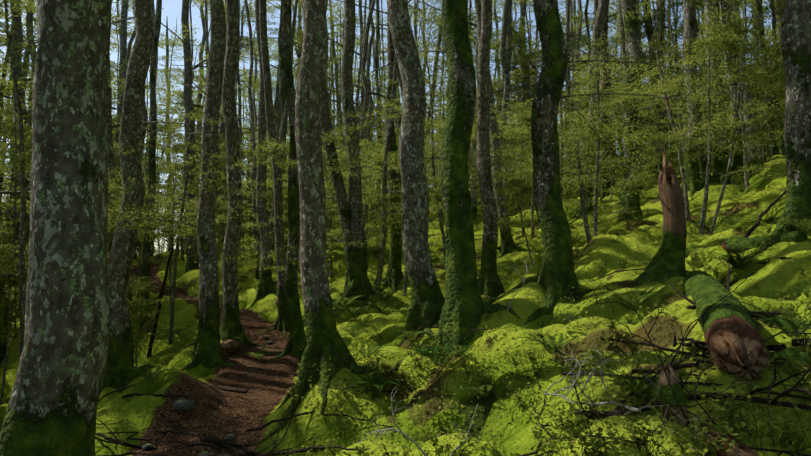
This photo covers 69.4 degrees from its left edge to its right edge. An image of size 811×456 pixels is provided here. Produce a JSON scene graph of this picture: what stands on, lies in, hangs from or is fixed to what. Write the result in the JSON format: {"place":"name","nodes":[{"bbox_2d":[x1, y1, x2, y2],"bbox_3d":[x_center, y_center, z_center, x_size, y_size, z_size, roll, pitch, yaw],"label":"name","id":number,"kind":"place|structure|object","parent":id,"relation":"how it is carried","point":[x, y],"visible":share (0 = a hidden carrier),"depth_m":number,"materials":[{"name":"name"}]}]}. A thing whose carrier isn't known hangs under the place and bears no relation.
{"place":"outdoors","nodes":[
{"label":"outdoors","id":0,"kind":"place"},
{"bbox_2d":[0,0,776,254],"label":"sky","id":1,"kind":"structure","parent":0,"point":[172,10],"materials":[{"name":"blue"}]},
{"bbox_2d":[0,137,810,455],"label":"forest floor","id":2,"kind":"structure","parent":0,"point":[130,415],"depth_m":5.41,"materials":[{"name":"green plant"}]},
{"bbox_2d":[142,336,272,455],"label":"track stones","id":3,"kind":"object","parent":2,"relation":"on","point":[184,404],"visible":0.69,"depth_m":5.45,"materials":[{"name":"grey stone"}]},
{"bbox_2d":[220,337,243,354],"bbox_3d":[-2.713,1.813,9.011,0.233,0.218,0.712,-20,-6,11],"label":"rock","id":4,"kind":"object","parent":2,"relation":"on","point":[233,344],"visible":0.77,"depth_m":8.94,"materials":[{"name":"brown stone"}]},
{"bbox_2d":[326,231,342,244],"bbox_3d":[-2.754,0.453,21.370,1.478,0.376,0.354,-30,7,-40],"label":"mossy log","id":5,"kind":"object","parent":2,"relation":"on","point":[338,235],"depth_m":21.43,"materials":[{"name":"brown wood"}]},
{"bbox_2d":[95,190,810,455],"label":"fallen branches","id":6,"kind":"object","parent":2,"relation":"on","point":[226,443],"visible":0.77,"depth_m":3.96,"materials":[{"name":"brown wood"}]},
{"bbox_2d":[97,154,810,455],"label":"leaf litter flakes","id":7,"kind":"object","parent":2,"relation":"on","point":[469,353],"visible":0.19,"depth_m":5.53,"materials":[{"name":"plant"}]},
{"bbox_2d":[115,187,810,397],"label":"boulders","id":8,"kind":"object","parent":2,"relation":"on","point":[737,261],"visible":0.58,"depth_m":5.24,"materials":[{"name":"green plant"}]},
{"bbox_2d":[349,246,704,455],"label":"dead branches","id":9,"kind":"object","parent":2,"relation":"on","point":[632,409],"visible":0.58,"depth_m":3.48,"materials":[{"name":"wood"}]},
{"bbox_2d":[632,146,686,287],"bbox_3d":[2.692,-0.098,6.272,0.657,1.660,0.578,2,-6,-16],"label":"broken tree stump","id":10,"kind":"object","parent":2,"relation":"on","point":[667,262],"visible":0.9,"depth_m":6.19,"materials":[{"name":"brown wood"}]},
{"bbox_2d":[658,358,688,426],"bbox_3d":[1.313,0.839,2.865,0.116,0.398,0.119,3,-15,-24],"label":"broken stem piece","id":11,"kind":"object","parent":2,"relation":"on","point":[665,392],"visible":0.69,"depth_m":2.84,"materials":[{"name":"green plant"}]},
{"bbox_2d":[683,270,770,381],"bbox_3d":[2.293,0.607,4.328,0.322,0.346,2.650,29,15,16],"label":"fallen log","id":12,"kind":"object","parent":2,"relation":"on","point":[731,325],"visible":0.92,"depth_m":3.48,"materials":[{"name":"green plant"}]},
{"bbox_2d":[706,429,758,455],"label":"broken log chunk","id":13,"kind":"object","parent":2,"relation":"on","point":[739,450],"visible":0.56,"depth_m":2.41,"materials":[{"name":"brown wood"}]},
{"bbox_2d":[722,230,807,251],"bbox_3d":[3.956,0.160,6.476,0.203,0.191,1.315,38,-4,3],"label":"log","id":14,"kind":"object","parent":2,"relation":"on","point":[729,244],"visible":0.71,"depth_m":6.46,"materials":[{"name":"green plant"}]}
]}

